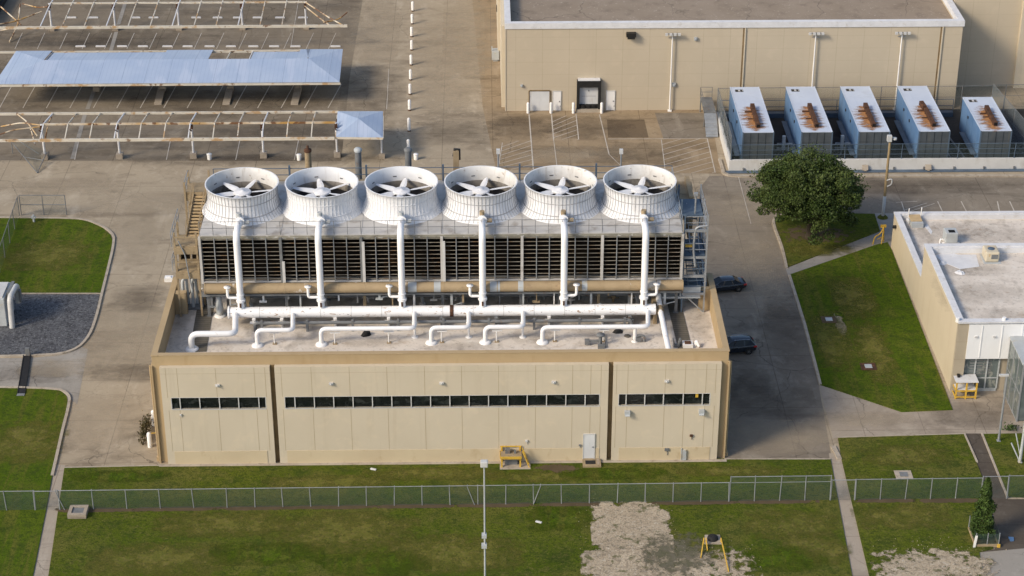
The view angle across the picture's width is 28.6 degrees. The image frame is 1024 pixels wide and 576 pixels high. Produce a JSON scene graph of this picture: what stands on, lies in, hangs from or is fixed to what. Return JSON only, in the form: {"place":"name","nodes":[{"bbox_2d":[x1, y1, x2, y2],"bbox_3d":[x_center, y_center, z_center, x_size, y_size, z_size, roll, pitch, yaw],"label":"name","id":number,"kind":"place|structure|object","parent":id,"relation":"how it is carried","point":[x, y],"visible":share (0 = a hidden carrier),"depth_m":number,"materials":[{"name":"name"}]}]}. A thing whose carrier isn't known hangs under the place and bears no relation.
{"place":"outdoors","nodes":[
{"label":"outdoors","id":0,"kind":"place"},
{"bbox_2d":[0,388,67,575],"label":"lawn","id":1,"kind":"structure","parent":0,"point":[20,532],"depth_m":145.66,"materials":[{"name":"green plant"}]},
{"bbox_2d":[0,422,58,461],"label":"dry lawn patch","id":2,"kind":"object","parent":1,"relation":"on","point":[30,440],"visible":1,"depth_m":149.94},
{"bbox_2d":[0,218,111,292],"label":"lawn","id":3,"kind":"structure","parent":0,"point":[84,274],"depth_m":177.07,"materials":[{"name":"green plant"}]},
{"bbox_2d":[2,240,90,270],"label":"dry lawn patch","id":4,"kind":"object","parent":3,"relation":"on","point":[61,254],"visible":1,"depth_m":177.06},
{"bbox_2d":[48,458,851,575],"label":"lawn","id":5,"kind":"structure","parent":0,"point":[79,546],"depth_m":141.50,"materials":[{"name":"green plant"}]},
{"bbox_2d":[73,470,170,481],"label":"green lawn patch","id":6,"kind":"object","parent":5,"relation":"on","point":[116,477],"visible":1,"depth_m":145.88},
{"bbox_2d":[88,542,223,574],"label":"dry lawn patch","id":7,"kind":"object","parent":5,"relation":"on","point":[161,557],"visible":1,"depth_m":136.84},
{"bbox_2d":[155,512,289,536],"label":"dry lawn patch","id":8,"kind":"object","parent":5,"relation":"on","point":[255,523],"visible":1,"depth_m":140.52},
{"bbox_2d":[208,542,324,565],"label":"green lawn patch","id":9,"kind":"object","parent":5,"relation":"on","point":[263,554],"visible":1,"depth_m":137.45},
{"bbox_2d":[272,475,388,488],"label":"dry lawn patch","id":10,"kind":"object","parent":5,"relation":"on","point":[341,481],"visible":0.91,"depth_m":145.31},
{"bbox_2d":[276,511,420,553],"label":"dry lawn patch","id":11,"kind":"object","parent":5,"relation":"on","point":[365,532],"visible":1,"depth_m":139.77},
{"bbox_2d":[57,482,729,509],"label":"chain link fence","id":12,"kind":"object","parent":5,"relation":"on","point":[366,498],"visible":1,"depth_m":142.19,"materials":[{"name":"grey"}]},
{"bbox_2d":[389,534,519,571],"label":"dry lawn patch","id":13,"kind":"object","parent":5,"relation":"on","point":[450,552],"visible":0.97,"depth_m":137.46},
{"bbox_2d":[490,470,579,482],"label":"dry lawn patch","id":14,"kind":"object","parent":5,"relation":"on","point":[536,477],"visible":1,"depth_m":145.77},
{"bbox_2d":[527,507,589,530],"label":"green lawn patch","id":15,"kind":"object","parent":5,"relation":"on","point":[565,519],"visible":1,"depth_m":141.16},
{"bbox_2d":[559,468,667,478],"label":"green lawn patch","id":16,"kind":"object","parent":5,"relation":"on","point":[607,473],"visible":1,"depth_m":146.23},
{"bbox_2d":[580,545,673,575],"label":"gravel patch","id":17,"kind":"object","parent":5,"relation":"on","point":[609,560],"visible":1,"depth_m":136.53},
{"bbox_2d":[590,501,673,553],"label":"gravel patch","id":18,"kind":"object","parent":5,"relation":"on","point":[633,523],"visible":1,"depth_m":140.30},
{"bbox_2d":[643,532,712,575],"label":"dirt patch","id":19,"kind":"object","parent":5,"relation":"on","point":[664,551],"visible":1,"depth_m":137.34,"materials":[{"name":"soil"}]},
{"bbox_2d":[626,549,762,575],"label":"gravel patch","id":20,"kind":"object","parent":5,"relation":"on","point":[708,570],"visible":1,"depth_m":136.01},
{"bbox_2d":[677,466,776,475],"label":"dry lawn patch","id":21,"kind":"object","parent":5,"relation":"on","point":[728,470],"visible":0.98,"depth_m":146.47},
{"bbox_2d":[729,475,831,500],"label":"chain link fence","id":22,"kind":"object","parent":5,"relation":"on","point":[772,482],"visible":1,"depth_m":142.57,"materials":[{"name":"grey"}]},
{"bbox_2d":[749,547,826,571],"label":"green lawn patch","id":23,"kind":"object","parent":5,"relation":"on","point":[784,557],"visible":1,"depth_m":136.83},
{"bbox_2d":[747,510,836,539],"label":"dry lawn patch","id":24,"kind":"object","parent":5,"relation":"on","point":[800,526],"visible":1,"depth_m":140.52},
{"bbox_2d":[784,532,849,565],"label":"dry lawn patch","id":25,"kind":"object","parent":5,"relation":"on","point":[814,545],"visible":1,"depth_m":138.08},
{"bbox_2d":[0,0,1023,574],"bbox_3d":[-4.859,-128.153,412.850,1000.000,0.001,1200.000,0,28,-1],"label":"ground","id":26,"kind":"structure","parent":0,"point":[134,206],"depth_m":191.89,"materials":[{"name":"concrete"}]},
{"bbox_2d":[0,347,87,403],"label":"driveway slab","id":27,"kind":"structure","parent":26,"relation":"on","point":[64,371],"depth_m":159.34,"materials":[{"name":"concrete"}]},
{"bbox_2d":[33,465,64,575],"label":"footpath","id":28,"kind":"structure","parent":26,"relation":"on","point":[42,564],"depth_m":140.09,"materials":[{"name":"concrete"}]},
{"bbox_2d":[0,294,99,354],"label":"gravel bed","id":29,"kind":"object","parent":26,"relation":"on","point":[50,323],"visible":1,"depth_m":166.19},
{"bbox_2d":[0,281,21,328],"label":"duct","id":30,"kind":"object","parent":29,"relation":"on","point":[9,290],"visible":1,"depth_m":165.40,"materials":[{"name":"metal"}]},
{"bbox_2d":[0,0,362,160],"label":"car park pavement","id":31,"kind":"structure","parent":26,"relation":"on","point":[179,100],"depth_m":210.14,"materials":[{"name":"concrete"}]},
{"bbox_2d":[0,49,342,91],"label":"carport","id":32,"kind":"object","parent":31,"relation":"on","point":[161,69],"visible":1,"depth_m":207.92,"materials":[{"name":"metal"}]},
{"bbox_2d":[0,0,347,41],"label":"carport","id":33,"kind":"object","parent":31,"relation":"on","point":[180,27],"visible":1,"depth_m":222.30,"materials":[{"name":"metal"}]},
{"bbox_2d":[0,111,384,159],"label":"carport","id":34,"kind":"object","parent":31,"relation":"on","point":[367,125],"visible":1,"depth_m":194.14,"materials":[{"name":"metal"}]},
{"bbox_2d":[0,0,1014,222],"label":"road marking","id":35,"kind":"object","parent":31,"relation":"on","point":[552,121],"visible":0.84,"depth_m":201.31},
{"bbox_2d":[170,170,209,316],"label":"stair tower","id":36,"kind":"structure","parent":26,"relation":"on","point":[186,244],"depth_m":151.55,"materials":[{"name":"beige"}]},
{"bbox_2d":[149,273,731,463],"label":"pump house","id":37,"kind":"structure","parent":26,"relation":"on","point":[297,395],"depth_m":145.98,"materials":[{"name":"paint"}]},
{"bbox_2d":[193,295,214,351],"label":"walk mat","id":38,"kind":"object","parent":37,"relation":"on","point":[202,323],"visible":0.57,"depth_m":151.10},
{"bbox_2d":[185,312,238,351],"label":"branch pipe","id":39,"kind":"object","parent":37,"relation":"on","point":[192,347],"visible":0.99,"depth_m":147.34,"materials":[{"name":"metal"}]},
{"bbox_2d":[171,397,266,409],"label":"window","id":40,"kind":"structure","parent":37,"relation":"in","point":[187,402],"depth_m":145.11,"materials":[{"name":"glass"}]},
{"bbox_2d":[316,311,416,347],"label":"branch pipe","id":41,"kind":"object","parent":37,"relation":"on","point":[321,342],"visible":1,"depth_m":147.95,"materials":[{"name":"metal"}]},
{"bbox_2d":[227,294,647,307],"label":"conduit","id":42,"kind":"object","parent":37,"relation":"on","point":[440,296],"visible":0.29,"depth_m":152.95,"materials":[{"name":"grey metal"}]},
{"bbox_2d":[198,163,683,316],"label":"cooling tower","id":43,"kind":"structure","parent":37,"relation":"on","point":[441,247],"depth_m":150.59,"materials":[{"name":"grey metal"}]},
{"bbox_2d":[224,212,248,309],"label":"riser pipe","id":44,"kind":"object","parent":43,"relation":"on","point":[239,298],"visible":1,"depth_m":148.99,"materials":[{"name":"metal"}]},
{"bbox_2d":[202,167,283,225],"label":"fan stack","id":45,"kind":"object","parent":43,"relation":"on","point":[250,193],"visible":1,"depth_m":151.77,"materials":[{"name":"white"}]},
{"bbox_2d":[304,211,329,308],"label":"riser pipe","id":46,"kind":"object","parent":43,"relation":"attached to","point":[321,221],"visible":1,"depth_m":149.08,"materials":[{"name":"metal"}]},
{"bbox_2d":[282,167,362,225],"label":"fan stack","id":47,"kind":"object","parent":43,"relation":"on","point":[330,193],"visible":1,"depth_m":151.84,"materials":[{"name":"white"}]},
{"bbox_2d":[386,211,410,308],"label":"riser pipe","id":48,"kind":"object","parent":43,"relation":"attached to","point":[401,297],"visible":1,"depth_m":149.16,"materials":[{"name":"metal"}]},
{"bbox_2d":[362,166,441,224],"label":"fan stack","id":49,"kind":"object","parent":43,"relation":"on","point":[409,191],"visible":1,"depth_m":151.94,"materials":[{"name":"white"}]},
{"bbox_2d":[204,279,683,293],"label":"tan collector pipe","id":50,"kind":"object","parent":43,"relation":"attached to","point":[451,286],"visible":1,"depth_m":150.38,"materials":[{"name":"metal"}]},
{"bbox_2d":[466,210,491,307],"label":"riser pipe","id":51,"kind":"object","parent":43,"relation":"attached to","point":[482,297],"visible":1,"depth_m":149.26,"materials":[{"name":"metal"}]},
{"bbox_2d":[441,166,520,224],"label":"fan stack","id":52,"kind":"object","parent":43,"relation":"on","point":[473,191],"visible":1,"depth_m":151.99,"materials":[{"name":"white"}]},
{"bbox_2d":[520,165,599,223],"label":"fan stack","id":53,"kind":"object","parent":43,"relation":"on","point":[552,191],"visible":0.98,"depth_m":152.09,"materials":[{"name":"white"}]},
{"bbox_2d":[559,209,579,307],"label":"riser pipe","id":54,"kind":"object","parent":43,"relation":"attached to","point":[563,296],"visible":0.99,"depth_m":149.29,"materials":[{"name":"metal"}]},
{"bbox_2d":[599,164,679,222],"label":"fan stack","id":55,"kind":"object","parent":43,"relation":"on","point":[631,192],"visible":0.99,"depth_m":152.18,"materials":[{"name":"white"}]},
{"bbox_2d":[639,209,659,306],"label":"riser pipe","id":56,"kind":"object","parent":43,"relation":"attached to","point":[643,296],"visible":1,"depth_m":149.46,"materials":[{"name":"metal"}]},
{"bbox_2d":[675,176,708,311],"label":"ladder tower","id":57,"kind":"structure","parent":43,"relation":"attached to","point":[695,249],"depth_m":152.41,"materials":[{"name":"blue metal"}]},
{"bbox_2d":[227,304,655,327],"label":"header pipe","id":58,"kind":"object","parent":37,"relation":"on","point":[441,311],"visible":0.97,"depth_m":150.48,"materials":[{"name":"metal"}]},
{"bbox_2d":[284,394,599,408],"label":"window","id":59,"kind":"structure","parent":37,"relation":"in","point":[566,400],"depth_m":145.32,"materials":[{"name":"glass"}]},
{"bbox_2d":[253,317,632,331],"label":"drain pipe","id":60,"kind":"object","parent":37,"relation":"on","point":[443,321],"visible":0.86,"depth_m":150.16,"materials":[{"name":"grey metal"}]},
{"bbox_2d":[536,310,649,344],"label":"branch pipe","id":61,"kind":"object","parent":37,"relation":"on","point":[542,340],"visible":1,"depth_m":148.24,"materials":[{"name":"metal"}]},
{"bbox_2d":[618,393,710,405],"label":"window","id":62,"kind":"structure","parent":37,"relation":"in","point":[678,399],"depth_m":145.57,"materials":[{"name":"glass"}]},
{"bbox_2d":[666,299,689,347],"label":"walk mat","id":63,"kind":"object","parent":37,"relation":"on","point":[679,325],"visible":0.64,"depth_m":151.37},
{"bbox_2d":[159,459,726,466],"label":"wall base strip","id":64,"kind":"object","parent":26,"relation":"on","point":[462,462],"depth_m":147.40,"materials":[{"name":"concrete"}]},
{"bbox_2d":[0,214,1008,497],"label":"kerb","id":65,"kind":"structure","parent":26,"relation":"on","point":[836,452],"depth_m":161.38,"materials":[{"name":"concrete"}]},
{"bbox_2d":[500,446,530,469],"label":"work platform","id":66,"kind":"structure","parent":26,"relation":"on","point":[508,456],"depth_m":146.90,"materials":[{"name":"yellow paint"}]},
{"bbox_2d":[491,0,964,112],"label":"warehouse","id":67,"kind":"structure","parent":26,"relation":"on","point":[587,56],"depth_m":204.30,"materials":[{"name":"beige paint"}]},
{"bbox_2d":[786,213,893,273],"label":"diagonal footpath","id":68,"kind":"structure","parent":26,"relation":"on","point":[862,243],"depth_m":178.94,"materials":[{"name":"concrete"}]},
{"bbox_2d":[829,453,868,575],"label":"footpath","id":69,"kind":"structure","parent":26,"relation":"on","point":[858,565],"depth_m":140.69,"materials":[{"name":"concrete"}]},
{"bbox_2d":[718,158,1023,177],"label":"kerb","id":70,"kind":"structure","parent":26,"relation":"on","point":[890,175],"depth_m":191.71,"materials":[{"name":"concrete"}]},
{"bbox_2d":[819,385,1023,437],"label":"entrance walkway","id":71,"kind":"structure","parent":26,"relation":"on","point":[849,415],"depth_m":153.21,"materials":[{"name":"concrete"}]},
{"bbox_2d":[952,374,978,398],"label":"loading stand","id":72,"kind":"object","parent":71,"relation":"on","point":[967,381],"visible":1,"depth_m":155.41,"materials":[{"name":"yellow paint"}]},
{"bbox_2d":[1003,336,1023,421],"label":"glass porch","id":73,"kind":"object","parent":71,"relation":"on","point":[1014,396],"visible":0.94,"depth_m":152.87,"materials":[{"name":"glass"}]},
{"bbox_2d":[968,516,1000,547],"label":"planter box","id":74,"kind":"object","parent":26,"relation":"on","point":[991,541],"visible":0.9,"depth_m":138.15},
{"bbox_2d":[970,477,997,538],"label":"cypress tree","id":75,"kind":"object","parent":74,"relation":"in","point":[981,517],"visible":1,"depth_m":137.57,"materials":[{"name":"green plant"}]},
{"bbox_2d":[979,548,1023,575],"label":"bare concrete corner","id":76,"kind":"object","parent":26,"relation":"on","point":[1010,562],"visible":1,"depth_m":136.64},
{"bbox_2d":[472,0,720,173],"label":"loading yard pavement","id":77,"kind":"structure","parent":0,"point":[588,147],"depth_m":199.83,"materials":[{"name":"concrete"}]},
{"bbox_2d":[607,119,647,136],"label":"asphalt repair patch","id":78,"kind":"object","parent":77,"relation":"on","point":[626,127],"visible":1,"depth_m":202.01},
{"bbox_2d":[655,113,713,138],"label":"grey concrete bay","id":79,"kind":"object","parent":77,"relation":"on","point":[680,125],"visible":0.83,"depth_m":202.68,"materials":[{"name":"concrete"}]},
{"bbox_2d":[700,87,717,136],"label":"yard step platform","id":80,"kind":"structure","parent":77,"relation":"on","point":[710,120],"depth_m":201.42,"materials":[{"name":"grey metal"}]},
{"bbox_2d":[775,213,879,266],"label":"lawn","id":81,"kind":"structure","parent":0,"point":[867,225],"depth_m":181.10,"materials":[{"name":"green plant"}]},
{"bbox_2d":[744,142,870,244],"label":"oak tree","id":82,"kind":"object","parent":81,"relation":"on","point":[821,188],"visible":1,"depth_m":176.12,"materials":[{"name":"green plant"}]},
{"bbox_2d":[688,176,1023,457],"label":"side road","id":83,"kind":"structure","parent":0,"point":[775,408],"depth_m":169.67,"materials":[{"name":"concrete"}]},
{"bbox_2d":[727,334,756,354],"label":"parked car","id":84,"kind":"object","parent":83,"relation":"on","point":[746,344],"visible":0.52,"depth_m":161.43,"materials":[{"name":"paint"}]},
{"bbox_2d":[716,109,1023,158],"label":"container yard pavement","id":85,"kind":"structure","parent":0,"point":[953,123],"depth_m":200.46,"materials":[{"name":"concrete"}]},
{"bbox_2d":[725,87,773,158],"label":"generator container","id":86,"kind":"object","parent":85,"relation":"on","point":[749,122],"visible":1,"depth_m":195.38,"materials":[{"name":"blue metal"}]},
{"bbox_2d":[742,133,772,158],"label":"end door","id":87,"kind":"structure","parent":86,"relation":"in","point":[759,139],"depth_m":193.09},
{"bbox_2d":[782,86,832,158],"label":"generator container","id":88,"kind":"object","parent":85,"relation":"on","point":[806,121],"visible":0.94,"depth_m":196.47,"materials":[{"name":"blue metal"}]},
{"bbox_2d":[719,99,953,117],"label":"fence","id":89,"kind":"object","parent":85,"relation":"on","point":[834,114],"visible":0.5,"depth_m":204.38,"materials":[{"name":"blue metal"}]},
{"bbox_2d":[836,86,889,157],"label":"generator container","id":90,"kind":"object","parent":85,"relation":"on","point":[861,121],"visible":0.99,"depth_m":196.06,"materials":[{"name":"blue metal"}]},
{"bbox_2d":[858,132,888,157],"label":"end door","id":91,"kind":"structure","parent":90,"relation":"in","point":[877,138],"depth_m":193.18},
{"bbox_2d":[716,112,1023,170],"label":"retaining wall","id":92,"kind":"structure","parent":85,"relation":"on","point":[866,164],"depth_m":192.93,"materials":[{"name":"white concrete"}]},
{"bbox_2d":[731,143,1023,159],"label":"yard fence","id":93,"kind":"object","parent":92,"relation":"on","point":[902,149],"visible":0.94,"depth_m":192.35,"materials":[{"name":"grey metal"}]},
{"bbox_2d":[717,84,1023,111],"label":"yard fence","id":94,"kind":"object","parent":85,"relation":"on","point":[889,97],"visible":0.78,"depth_m":204.69,"materials":[{"name":"grey metal"}]},
{"bbox_2d":[726,169,1023,172],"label":"gutter apron","id":95,"kind":"object","parent":85,"relation":"on","point":[946,170],"visible":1,"depth_m":192.98,"materials":[{"name":"grey concrete"}]},
{"bbox_2d":[894,86,950,157],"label":"generator container","id":96,"kind":"object","parent":85,"relation":"on","point":[919,120],"visible":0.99,"depth_m":196.23,"materials":[{"name":"blue metal"}]},
{"bbox_2d":[918,132,948,157],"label":"end door","id":97,"kind":"structure","parent":96,"relation":"in","point":[925,137],"depth_m":193.32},
{"bbox_2d":[959,97,1011,157],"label":"generator container","id":98,"kind":"object","parent":85,"relation":"on","point":[982,119],"visible":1,"depth_m":195.15,"materials":[{"name":"blue metal"}]},
{"bbox_2d":[979,131,1010,157],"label":"end door","id":99,"kind":"structure","parent":98,"relation":"in","point":[987,136],"depth_m":193.32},
{"bbox_2d":[791,242,952,411],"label":"lawn","id":100,"kind":"structure","parent":0,"point":[916,385],"depth_m":165.10,"materials":[{"name":"green plant"}]},
{"bbox_2d":[811,311,854,371],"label":"dry lawn patch","id":101,"kind":"object","parent":100,"relation":"on","point":[826,338],"visible":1,"depth_m":163.61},
{"bbox_2d":[832,278,877,317],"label":"dry lawn patch","id":102,"kind":"object","parent":100,"relation":"on","point":[853,293],"visible":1,"depth_m":169.99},
{"bbox_2d":[852,324,894,383],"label":"dry lawn patch","id":103,"kind":"object","parent":100,"relation":"on","point":[871,344],"visible":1,"depth_m":162.16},
{"bbox_2d":[838,434,992,575],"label":"lawn","id":104,"kind":"structure","parent":0,"point":[958,459],"depth_m":144.06,"materials":[{"name":"green plant"}]},
{"bbox_2d":[862,444,944,465],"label":"dry lawn patch","id":105,"kind":"object","parent":104,"relation":"on","point":[898,455],"visible":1,"depth_m":148.37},
{"bbox_2d":[862,503,949,529],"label":"dry lawn patch","id":106,"kind":"object","parent":104,"relation":"on","point":[912,513],"visible":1,"depth_m":141.38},
{"bbox_2d":[855,477,982,499],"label":"chain link fence","id":107,"kind":"object","parent":104,"relation":"on","point":[881,484],"visible":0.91,"depth_m":142.87,"materials":[{"name":"grey"}]},
{"bbox_2d":[870,548,997,575],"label":"gravel patch","id":108,"kind":"object","parent":104,"relation":"on","point":[923,565],"visible":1,"depth_m":136.33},
{"bbox_2d":[891,211,1023,392],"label":"office building","id":109,"kind":"structure","parent":0,"point":[972,320],"depth_m":161.10,"materials":[{"name":"concrete"}]},
{"bbox_2d":[935,253,978,268],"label":"roof patch","id":110,"kind":"object","parent":109,"relation":"on","point":[960,261],"visible":1,"depth_m":163.67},
{"bbox_2d":[963,359,1000,390],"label":"window","id":111,"kind":"structure","parent":109,"relation":"in","point":[986,371],"depth_m":155.91,"materials":[{"name":"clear glass"}]},
{"bbox_2d":[953,0,1023,87],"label":"annex building","id":112,"kind":"structure","parent":0,"point":[992,48],"depth_m":209.55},
{"bbox_2d":[966,433,1023,551],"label":"asphalt path","id":113,"kind":"structure","parent":0,"point":[1008,515],"depth_m":142.71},
{"bbox_2d":[984,433,1023,497],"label":"lawn","id":114,"kind":"structure","parent":0,"point":[1004,456],"depth_m":148.14,"materials":[{"name":"green plant"}]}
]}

